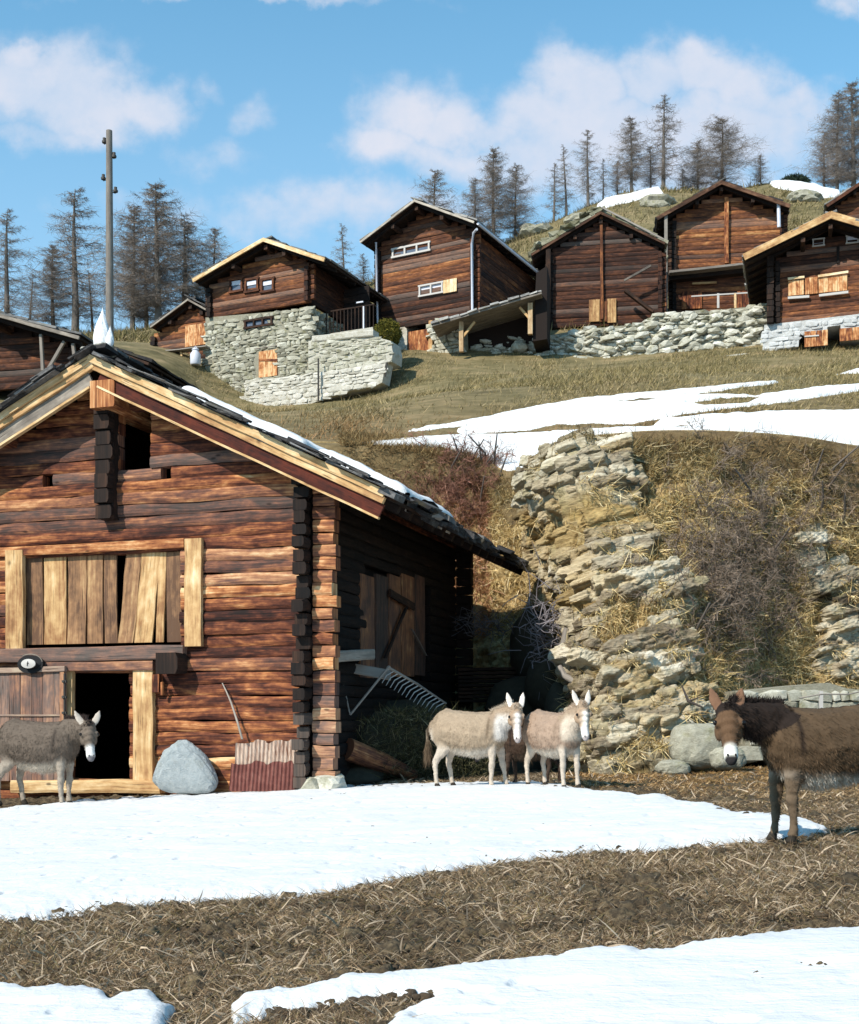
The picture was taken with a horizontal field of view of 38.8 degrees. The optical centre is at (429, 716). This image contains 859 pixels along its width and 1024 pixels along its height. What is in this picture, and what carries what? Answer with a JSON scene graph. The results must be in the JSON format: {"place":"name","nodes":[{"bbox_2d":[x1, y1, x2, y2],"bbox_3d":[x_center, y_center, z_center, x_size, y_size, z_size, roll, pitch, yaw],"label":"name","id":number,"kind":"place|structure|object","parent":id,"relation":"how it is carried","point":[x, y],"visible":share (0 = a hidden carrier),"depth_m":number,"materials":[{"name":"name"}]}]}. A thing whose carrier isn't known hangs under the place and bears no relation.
{"place":"outdoors","nodes":[
{"label":"outdoors","id":0,"kind":"place"},
{"bbox_2d":[0,183,858,1023],"bbox_3d":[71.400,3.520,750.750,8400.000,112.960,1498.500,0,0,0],"label":"ground","id":1,"kind":"structure","parent":0,"point":[176,363],"depth_m":29.91,"materials":[{"name":"plant"}]},
{"bbox_2d":[0,208,82,321],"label":"larch tree","id":2,"kind":"object","parent":1,"relation":"on","point":[7,298],"visible":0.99,"depth_m":80.03,"materials":[{"name":"plant"}]},
{"bbox_2d":[0,311,93,390],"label":"dark shed","id":3,"kind":"structure","parent":1,"relation":"on","point":[29,348],"depth_m":44.23,"materials":[{"name":"brown wood"}]},
{"bbox_2d":[2,244,98,328],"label":"larch tree","id":4,"kind":"object","parent":1,"relation":"on","point":[43,318],"visible":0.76,"depth_m":83.80,"materials":[{"name":"plant"}]},
{"bbox_2d":[11,186,143,331],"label":"larch tree","id":5,"kind":"object","parent":1,"relation":"on","point":[75,309],"visible":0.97,"depth_m":81.91,"materials":[{"name":"plant"}]},
{"bbox_2d":[78,270,100,333],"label":"larch tree","id":6,"kind":"object","parent":1,"relation":"on","point":[92,317],"visible":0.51,"depth_m":83.93,"materials":[{"name":"plant"}]},
{"bbox_2d":[101,129,117,346],"bbox_3d":[-10.767,-15.183,41.000,0.572,9.061,0.290,0,0,0],"label":"utility pole","id":7,"kind":"object","parent":1,"relation":"on","point":[110,157],"visible":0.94,"depth_m":40.90,"materials":[{"name":"grey wood"}]},
{"bbox_2d":[53,325,198,388],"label":"collapsed shed","id":8,"kind":"structure","parent":1,"relation":"on","point":[154,366],"depth_m":47.27,"materials":[{"name":"wood"}]},
{"bbox_2d":[76,204,201,330],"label":"larch tree","id":9,"kind":"object","parent":1,"relation":"on","point":[135,313],"visible":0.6,"depth_m":79.50,"materials":[{"name":"plant"}]},
{"bbox_2d":[95,244,197,328],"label":"larch tree","id":10,"kind":"object","parent":1,"relation":"on","point":[140,320],"visible":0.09,"depth_m":83.84,"materials":[{"name":"plant"}]},
{"bbox_2d":[63,178,235,323],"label":"larch tree","id":11,"kind":"object","parent":1,"relation":"on","point":[158,269],"visible":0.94,"depth_m":78.64,"materials":[{"name":"plant"}]},
{"bbox_2d":[122,212,216,313],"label":"larch tree","id":12,"kind":"object","parent":1,"relation":"on","point":[187,233],"visible":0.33,"depth_m":81.64,"materials":[{"name":"plant"}]},
{"bbox_2d":[149,294,209,358],"bbox_3d":[-10.856,-18.737,60.974,5.061,3.452,5.559,0,0,24],"label":"hut","id":13,"kind":"object","parent":1,"relation":"on","point":[180,328],"visible":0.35,"depth_m":59.46,"materials":[{"name":"brown wood"}]},
{"bbox_2d":[190,347,200,365],"bbox_3d":[-11.115,-17.176,57.892,0.488,0.914,0.500,0,0,0],"label":"milk can","id":14,"kind":"object","parent":1,"relation":"on","point":[195,357],"visible":1,"depth_m":57.72,"materials":[{"name":"metal"}]},
{"bbox_2d":[174,227,232,298],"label":"larch tree","id":15,"kind":"object","parent":1,"relation":"on","point":[214,231],"visible":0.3,"depth_m":83.72,"materials":[{"name":"plant"}]},
{"bbox_2d":[0,343,535,798],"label":"log barn","id":16,"kind":"structure","parent":1,"relation":"on","point":[173,557],"depth_m":22.49,"materials":[{"name":"brown wood"}]},
{"bbox_2d":[17,654,44,672],"bbox_3d":[-7.504,-1.002,22.988,0.560,0.371,0.220,0,0,17],"label":"wall lamp","id":17,"kind":"object","parent":16,"relation":"attached to","point":[39,665],"visible":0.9,"depth_m":22.93,"materials":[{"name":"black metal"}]},
{"bbox_2d":[0,666,66,780],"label":"stable door","id":18,"kind":"structure","parent":16,"relation":"in","point":[41,696],"depth_m":23.00,"materials":[{"name":"brown wood"}]},
{"bbox_2d":[80,307,115,357],"bbox_3d":[-6.140,-7.139,22.589,0.636,0.912,0.444,0,0,0],"label":"white ridge stone","id":19,"kind":"object","parent":16,"relation":"on","point":[103,333],"visible":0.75,"depth_m":22.48,"materials":[{"name":"stone"}]},
{"bbox_2d":[358,573,425,677],"bbox_3d":[-0.749,-1.986,25.962,0.070,2.418,4.306,0,0,17],"label":"side door","id":20,"kind":"structure","parent":16,"relation":"in","point":[382,613],"depth_m":25.83,"materials":[{"name":"brown wood"}]},
{"bbox_2d":[346,665,446,714],"bbox_3d":[-0.596,-0.509,23.824,2.408,0.968,0.437,0,0,-30],"label":"hay rake","id":21,"kind":"object","parent":16,"relation":"attached to","point":[381,676],"visible":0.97,"depth_m":23.80,"materials":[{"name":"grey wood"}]},
{"bbox_2d":[347,662,390,680],"bbox_3d":[-1.173,-0.880,23.698,0.897,0.353,0.133,0,0,-14],"label":"grey board","id":22,"kind":"object","parent":21,"relation":"on","point":[370,671],"visible":0.81,"depth_m":23.69,"materials":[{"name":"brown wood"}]},
{"bbox_2d":[191,235,387,393],"bbox_3d":[-5.721,-17.959,59.340,8.955,8.517,7.781,0,0,25],"label":"stone chalet","id":23,"kind":"object","parent":1,"relation":"on","point":[267,297],"visible":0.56,"depth_m":57.03,"materials":[{"name":"stone"}]},
{"bbox_2d":[228,276,243,293],"bbox_3d":[-9.127,-20.389,57.575,0.831,0.681,0.120,0,0,25],"label":"window","id":24,"kind":"structure","parent":23,"relation":"in","point":[235,286],"depth_m":57.58,"materials":[{"name":"brown wood"}]},
{"bbox_2d":[243,276,259,293],"bbox_3d":[-8.348,-20.260,57.212,0.850,0.675,0.120,0,0,25],"label":"window","id":25,"kind":"structure","parent":23,"relation":"in","point":[255,284],"depth_m":57.20,"materials":[{"name":"brown wood"}]},
{"bbox_2d":[243,315,273,328],"bbox_3d":[-7.998,-18.424,56.982,1.633,0.414,0.120,0,0,25],"label":"window","id":26,"kind":"structure","parent":23,"relation":"in","point":[262,321],"depth_m":56.98,"materials":[{"name":"brown wood"}]},
{"bbox_2d":[259,276,274,293],"bbox_3d":[-7.553,-20.129,56.838,0.815,0.676,0.120,0,0,25],"label":"window","id":27,"kind":"structure","parent":23,"relation":"in","point":[266,284],"depth_m":56.85,"materials":[{"name":"brown wood"}]},
{"bbox_2d":[259,349,277,377],"bbox_3d":[-7.525,-16.463,56.813,1.006,1.216,0.056,0,0,25],"label":"door","id":28,"kind":"structure","parent":23,"relation":"in","point":[266,368],"depth_m":56.80,"materials":[{"name":"brown wood"}]},
{"bbox_2d":[239,330,401,405],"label":"terrace wall","id":29,"kind":"structure","parent":1,"relation":"on","point":[342,365],"depth_m":54.92,"materials":[{"name":"pale stone"},{"name":"grey green stone"}]},
{"bbox_2d":[330,223,358,275],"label":"larch tree","id":30,"kind":"object","parent":1,"relation":"on","point":[341,263],"visible":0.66,"depth_m":84.08,"materials":[{"name":"plant"}]},
{"bbox_2d":[355,253,373,284],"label":"larch tree","id":31,"kind":"object","parent":1,"relation":"on","point":[362,262],"visible":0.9,"depth_m":86.00,"materials":[{"name":"plant"}]},
{"bbox_2d":[345,738,417,778],"bbox_3d":[-0.948,0.836,23.689,1.720,0.857,0.440,0,0,-38],"label":"fallen log","id":32,"kind":"object","parent":1,"relation":"on","point":[363,755],"visible":0.74,"depth_m":23.38,"materials":[{"name":"brown wood"}]},
{"bbox_2d":[373,318,402,345],"bbox_3d":[-1.925,-17.404,55.549,1.438,1.536,1.462,0,0,28],"label":"round bush","id":33,"kind":"object","parent":1,"relation":"on","point":[391,329],"visible":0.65,"depth_m":55.20,"materials":[{"name":"green plant"}]},
{"bbox_2d":[0,780,858,1023],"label":"snow","id":34,"kind":"structure","parent":1,"relation":"on","point":[84,853],"depth_m":9.72,"materials":[{"name":"snow"}]},
{"bbox_2d":[0,711,100,805],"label":"donkey","id":35,"kind":"object","parent":34,"relation":"on","point":[40,748],"visible":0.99,"depth_m":20.11,"materials":[{"name":"fur"}]},
{"bbox_2d":[152,740,217,793],"bbox_3d":[-4.375,0.897,21.847,1.164,0.973,0.508,0,0,0],"label":"boulder","id":36,"kind":"object","parent":34,"relation":"on","point":[184,767],"visible":1,"depth_m":21.66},
{"bbox_2d":[229,739,298,791],"bbox_3d":[-2.934,0.861,21.648,1.293,0.924,0.224,0,0,17],"label":"corrugated sheet","id":37,"kind":"object","parent":34,"relation":"on","point":[261,765],"visible":0.98,"depth_m":21.66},
{"bbox_2d":[423,693,525,785],"bbox_3d":[0.685,0.371,18.900,1.778,1.484,0.720,0,0,24],"label":"donkey","id":38,"kind":"object","parent":34,"relation":"on","point":[470,734],"visible":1,"depth_m":18.66,"materials":[{"name":"fur"}]},
{"bbox_2d":[474,727,568,781],"bbox_3d":[1.560,0.595,20.331,1.646,1.056,0.567,0,0,20],"label":"donkey","id":39,"kind":"object","parent":34,"relation":"on","point":[514,750],"visible":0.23,"depth_m":20.21,"materials":[{"name":"fur"}]},
{"bbox_2d":[522,690,592,787],"bbox_3d":[1.894,0.344,18.400,0.712,1.478,1.750,0,0,-30],"label":"donkey","id":40,"kind":"object","parent":34,"relation":"on","point":[553,735],"visible":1,"depth_m":18.06,"materials":[{"name":"fur"}]},
{"bbox_2d":[0,765,858,1023],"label":"dead grass","id":41,"kind":"structure","parent":1,"relation":"on","point":[50,954],"depth_m":7.40,"materials":[{"name":"plant"}]},
{"bbox_2d":[0,814,858,1022],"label":"dung clods","id":42,"kind":"object","parent":1,"relation":"on","point":[422,996],"visible":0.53,"depth_m":6.50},
{"bbox_2d":[413,169,466,213],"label":"larch tree","id":43,"kind":"object","parent":1,"relation":"on","point":[430,197],"visible":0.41,"depth_m":87.79,"materials":[{"name":"plant"}]},
{"bbox_2d":[38,176,843,342],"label":"hill grass","id":44,"kind":"structure","parent":1,"relation":"on","point":[127,335],"depth_m":85.57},
{"bbox_2d":[359,197,539,353],"bbox_3d":[1.469,-21.083,62.186,6.554,7.729,9.076,0,0,28],"label":"tall chalet","id":45,"kind":"object","parent":1,"relation":"on","point":[432,262],"visible":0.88,"depth_m":59.18,"materials":[{"name":"brown wood"}]},
{"bbox_2d":[391,240,430,258],"bbox_3d":[-0.906,-22.792,59.494,2.190,0.485,0.120,0,0,28],"label":"window","id":46,"kind":"structure","parent":45,"relation":"in","point":[423,249],"depth_m":59.46,"materials":[{"name":"white paint"}]},
{"bbox_2d":[408,329,427,350],"bbox_3d":[-0.528,-18.246,59.324,1.125,1.118,0.056,0,0,28],"label":"door","id":47,"kind":"structure","parent":45,"relation":"in","point":[417,338],"depth_m":59.31,"materials":[{"name":"brown wood"}]},
{"bbox_2d":[418,281,442,297],"bbox_3d":[0.071,-20.683,58.976,1.388,0.571,0.120,0,0,28],"label":"window","id":48,"kind":"structure","parent":45,"relation":"in","point":[440,283],"depth_m":58.93,"materials":[{"name":"white paint"}]},
{"bbox_2d":[344,604,568,784],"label":"earth bank","id":49,"kind":"structure","parent":1,"relation":"on","point":[529,682],"depth_m":27.59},
{"bbox_2d":[344,699,499,779],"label":"weeds","id":50,"kind":"object","parent":49,"relation":"on","point":[478,768],"visible":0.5,"depth_m":23.83,"materials":[{"name":"green plant"}]},
{"bbox_2d":[452,601,521,655],"bbox_3d":[0.996,-2.165,30.582,3.287,1.424,2.070,0,0,15],"label":"brushwood pile","id":51,"kind":"object","parent":49,"relation":"on","point":[479,625],"visible":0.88,"depth_m":30.20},
{"bbox_2d":[458,667,516,702],"bbox_3d":[1.564,-0.788,30.197,1.872,0.882,0.496,0,0,-13],"label":"board stack","id":52,"kind":"object","parent":49,"relation":"on","point":[468,695],"visible":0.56,"depth_m":29.89,"materials":[{"name":"brown wood"}]},
{"bbox_2d":[487,542,573,700],"bbox_3d":[2.674,-2.092,27.466,2.128,3.461,2.904,0,0,-35],"label":"bush","id":53,"kind":"object","parent":49,"relation":"on","point":[551,621],"visible":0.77,"depth_m":27.35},
{"bbox_2d":[455,178,510,238],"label":"larch tree","id":54,"kind":"object","parent":1,"relation":"on","point":[475,203],"visible":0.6,"depth_m":89.77,"materials":[{"name":"plant"}]},
{"bbox_2d":[431,266,549,352],"bbox_3d":[2.962,-19.001,57.874,5.370,3.818,3.297,0,0,10],"label":"lean to shed","id":55,"kind":"object","parent":1,"relation":"on","point":[526,317],"visible":0.91,"depth_m":57.07,"materials":[{"name":"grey wood"}]},
{"bbox_2d":[453,145,538,243],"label":"larch tree","id":56,"kind":"object","parent":1,"relation":"on","point":[493,185],"visible":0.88,"depth_m":89.64,"materials":[{"name":"plant"}]},
{"bbox_2d":[487,162,550,239],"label":"larch tree","id":57,"kind":"object","parent":1,"relation":"on","point":[515,193],"visible":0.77,"depth_m":90.78,"materials":[{"name":"plant"}]},
{"bbox_2d":[511,342,527,352],"bbox_3d":[4.303,-17.659,58.296,0.818,0.528,0.592,0,0,0],"label":"loose stone","id":58,"kind":"object","parent":1,"relation":"on","point":[521,347],"visible":1,"depth_m":58.09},
{"bbox_2d":[184,340,858,439],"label":"meadow grass","id":59,"kind":"structure","parent":1,"relation":"on","point":[556,381],"depth_m":45.13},
{"bbox_2d":[519,223,553,238],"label":"hill rock","id":60,"kind":"object","parent":1,"relation":"on","point":[527,229],"visible":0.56,"depth_m":89.21,"materials":[{"name":"grey stone"}]},
{"bbox_2d":[540,162,572,220],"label":"larch tree","id":61,"kind":"object","parent":1,"relation":"on","point":[556,197],"visible":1,"depth_m":93.08,"materials":[{"name":"plant"}]},
{"bbox_2d":[549,146,577,216],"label":"larch tree","id":62,"kind":"object","parent":1,"relation":"on","point":[564,178],"visible":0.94,"depth_m":93.98,"materials":[{"name":"plant"}]},
{"bbox_2d":[311,430,858,774],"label":"rock cliff","id":63,"kind":"structure","parent":1,"relation":"on","point":[567,501],"depth_m":28.27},
{"bbox_2d":[389,427,515,529],"bbox_3d":[0.330,-6.561,35.306,4.566,4.144,2.640,0,0,0],"label":"bare bush","id":64,"kind":"object","parent":63,"relation":"on","point":[450,491],"visible":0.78,"depth_m":35.35,"materials":[{"name":"plant"}]},
{"bbox_2d":[450,433,518,471],"bbox_3d":[1.690,-7.492,35.608,2.658,1.660,1.450,0,0,23],"label":"bare bush","id":65,"kind":"object","parent":63,"relation":"on","point":[493,460],"visible":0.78,"depth_m":35.51,"materials":[{"name":"plant"}]},
{"bbox_2d":[558,665,572,682],"bbox_3d":[2.887,-0.839,25.039,0.585,0.474,0.153,0,0,33],"label":"bleached branch","id":66,"kind":"object","parent":63,"relation":"on","point":[566,676],"visible":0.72,"depth_m":25.05,"materials":[{"name":"grey wood"}]},
{"bbox_2d":[317,418,858,774],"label":"bank grass","id":67,"kind":"structure","parent":63,"relation":"on","point":[804,665],"depth_m":28.28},
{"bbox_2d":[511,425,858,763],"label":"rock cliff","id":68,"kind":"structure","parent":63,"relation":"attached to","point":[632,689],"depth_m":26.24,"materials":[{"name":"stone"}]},
{"bbox_2d":[629,412,858,690],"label":"bare bush","id":69,"kind":"object","parent":63,"relation":"on","point":[739,601],"visible":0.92,"depth_m":27.28,"materials":[{"name":"plant"}]},
{"bbox_2d":[791,435,858,531],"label":"bare bush","id":70,"kind":"object","parent":63,"relation":"on","point":[833,477],"visible":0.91,"depth_m":29.49,"materials":[{"name":"plant"}]},
{"bbox_2d":[561,130,610,206],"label":"larch tree","id":71,"kind":"object","parent":1,"relation":"on","point":[587,193],"visible":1,"depth_m":93.95,"materials":[{"name":"plant"}]},
{"bbox_2d":[332,426,858,496],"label":"rim grass","id":72,"kind":"structure","parent":1,"relation":"on","point":[350,438],"depth_m":35.83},
{"bbox_2d":[527,206,668,329],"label":"mossy roof barn","id":73,"kind":"structure","parent":1,"relation":"on","point":[600,262],"depth_m":62.30,"materials":[{"name":"brown wood"}]},
{"bbox_2d":[589,299,599,321],"bbox_3d":[8.431,-20.777,62.354,0.535,1.119,0.054,0,0,9],"label":"door","id":74,"kind":"structure","parent":73,"relation":"in","point":[596,303],"depth_m":62.32,"materials":[{"name":"brown wood"}]},
{"bbox_2d":[607,298,615,322],"bbox_3d":[9.306,-20.730,62.215,0.441,1.221,0.054,0,0,9],"label":"door","id":75,"kind":"structure","parent":73,"relation":"in","point":[611,303],"depth_m":62.20,"materials":[{"name":"brown wood"}]},
{"bbox_2d":[596,159,613,198],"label":"larch tree","id":76,"kind":"object","parent":1,"relation":"on","point":[600,187],"visible":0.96,"depth_m":95.03,"materials":[{"name":"plant"}]},
{"bbox_2d":[364,409,858,470],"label":"snow","id":77,"kind":"structure","parent":1,"relation":"on","point":[843,425],"depth_m":36.60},
{"bbox_2d":[605,161,629,193],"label":"larch tree","id":78,"kind":"object","parent":1,"relation":"on","point":[617,185],"visible":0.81,"depth_m":95.89,"materials":[{"name":"plant"}]},
{"bbox_2d":[470,303,766,357],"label":"dry stone wall","id":79,"kind":"structure","parent":1,"relation":"on","point":[686,331],"depth_m":57.56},
{"bbox_2d":[596,116,658,191],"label":"larch tree","id":80,"kind":"object","parent":1,"relation":"on","point":[632,166],"visible":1,"depth_m":94.86,"materials":[{"name":"plant"}]},
{"bbox_2d":[597,186,663,207],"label":"snow","id":81,"kind":"structure","parent":1,"relation":"on","point":[629,197],"depth_m":92.05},
{"bbox_2d":[408,368,858,433],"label":"snow","id":82,"kind":"structure","parent":1,"relation":"on","point":[612,409],"depth_m":39.48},
{"bbox_2d":[638,146,659,187],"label":"larch tree","id":83,"kind":"object","parent":1,"relation":"on","point":[651,178],"visible":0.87,"depth_m":95.97,"materials":[{"name":"plant"}]},
{"bbox_2d":[639,194,677,207],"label":"hill rock","id":84,"kind":"object","parent":1,"relation":"on","point":[660,200],"visible":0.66,"depth_m":88.39,"materials":[{"name":"grey stone"}]},
{"bbox_2d":[655,759,690,774],"bbox_3d":[4.422,0.933,22.200,0.636,0.310,0.504,0,0,0],"label":"boulder","id":85,"kind":"object","parent":1,"relation":"on","point":[672,766],"visible":0.81,"depth_m":21.98,"materials":[{"name":"grey stone"}]},
{"bbox_2d":[634,94,725,189],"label":"larch tree","id":86,"kind":"object","parent":1,"relation":"on","point":[663,174],"visible":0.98,"depth_m":94.87,"materials":[{"name":"plant"}]},
{"bbox_2d":[673,168,693,189],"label":"larch tree","id":87,"kind":"object","parent":1,"relation":"on","point":[682,183],"visible":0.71,"depth_m":97.89,"materials":[{"name":"plant"}]},
{"bbox_2d":[666,139,720,190],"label":"larch tree","id":88,"kind":"object","parent":1,"relation":"on","point":[698,174],"visible":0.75,"depth_m":97.71,"materials":[{"name":"plant"}]},
{"bbox_2d":[667,723,722,769],"bbox_3d":[4.966,0.549,22.596,1.112,0.861,0.921,0,0,0],"label":"boulder","id":89,"kind":"object","parent":1,"relation":"on","point":[694,745],"visible":0.64,"depth_m":22.22,"materials":[{"name":"grey stone"}]},
{"bbox_2d":[653,177,790,312],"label":"orange gable chalet","id":90,"kind":"object","parent":1,"relation":"on","point":[714,232],"visible":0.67,"depth_m":66.26,"materials":[{"name":"brown wood"}]},
{"bbox_2d":[682,291,701,308],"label":"door","id":91,"kind":"structure","parent":90,"relation":"in","point":[688,302],"depth_m":66.47,"materials":[{"name":"brown wood"}]},
{"bbox_2d":[737,291,748,307],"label":"door","id":92,"kind":"structure","parent":90,"relation":"in","point":[742,299],"depth_m":66.08,"materials":[{"name":"brown wood"}]},
{"bbox_2d":[674,114,776,188],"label":"larch tree","id":93,"kind":"object","parent":1,"relation":"on","point":[722,170],"visible":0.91,"depth_m":96.48,"materials":[{"name":"plant"}]},
{"bbox_2d":[709,747,746,769],"bbox_3d":[5.417,0.752,22.302,0.709,0.452,0.609,0,0,0],"label":"boulder","id":94,"kind":"object","parent":1,"relation":"on","point":[717,759],"visible":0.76,"depth_m":22.07,"materials":[{"name":"grey stone"}]},
{"bbox_2d":[748,154,775,185],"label":"larch tree","id":95,"kind":"object","parent":1,"relation":"on","point":[759,168],"visible":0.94,"depth_m":96.94,"materials":[{"name":"plant"}]},
{"bbox_2d":[709,688,858,843],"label":"donkey","id":96,"kind":"object","parent":1,"relation":"on","point":[813,749],"visible":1,"depth_m":10.49,"materials":[{"name":"fur"}]},
{"bbox_2d":[719,683,858,762],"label":"stone wall","id":97,"kind":"structure","parent":1,"relation":"on","point":[791,695],"depth_m":23.63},
{"bbox_2d":[742,209,858,350],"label":"white base chalet","id":98,"kind":"object","parent":1,"relation":"on","point":[802,282],"visible":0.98,"depth_m":55.00,"materials":[{"name":"brown wood"}]},
{"bbox_2d":[804,330,827,346],"bbox_3d":[17.417,-17.043,54.907,1.001,0.700,0.055,0,0,17],"label":"cellar door","id":99,"kind":"structure","parent":98,"relation":"in","point":[821,340],"depth_m":54.88,"materials":[{"name":"brown wood"}]},
{"bbox_2d":[840,327,858,340],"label":"door","id":100,"kind":"structure","parent":98,"relation":"in","point":[845,333],"depth_m":54.48,"materials":[{"name":"brown wood"}]},
{"bbox_2d":[768,180,839,197],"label":"snow","id":101,"kind":"structure","parent":1,"relation":"on","point":[791,185],"depth_m":90.18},
{"bbox_2d":[780,172,811,182],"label":"dark shrub","id":102,"kind":"object","parent":101,"relation":"on","point":[798,177],"visible":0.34,"depth_m":94.42,"materials":[{"name":"green plant"}]},
{"bbox_2d":[786,189,823,202],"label":"hill rock","id":103,"kind":"object","parent":1,"relation":"on","point":[809,195],"visible":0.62,"depth_m":85.13,"materials":[{"name":"grey stone"}]},
{"bbox_2d":[783,78,858,187],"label":"larch tree","id":104,"kind":"object","parent":1,"relation":"on","point":[854,171],"visible":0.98,"depth_m":95.91,"materials":[{"name":"plant"}]},
{"bbox_2d":[799,132,848,186],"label":"larch tree","id":105,"kind":"object","parent":1,"relation":"on","point":[823,173],"visible":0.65,"depth_m":97.82,"materials":[{"name":"plant"}]},
{"bbox_2d":[799,90,858,189],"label":"larch tree","id":106,"kind":"object","parent":1,"relation":"on","point":[835,135],"visible":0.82,"depth_m":96.68,"materials":[{"name":"plant"}]},
{"bbox_2d":[799,691,858,707],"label":"white fence post","id":107,"kind":"object","parent":1,"relation":"on","point":[821,694],"visible":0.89,"depth_m":22.87,"materials":[{"name":"paint"}]},
{"bbox_2d":[823,183,858,217],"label":"hut","id":108,"kind":"object","parent":1,"relation":"on","point":[845,202],"visible":0.34,"depth_m":74.81,"materials":[{"name":"brown wood"}]},
{"bbox_2d":[0,0,858,333],"label":"sky","id":109,"kind":"structure","parent":0,"point":[290,121],"materials":[{"name":"blue"}]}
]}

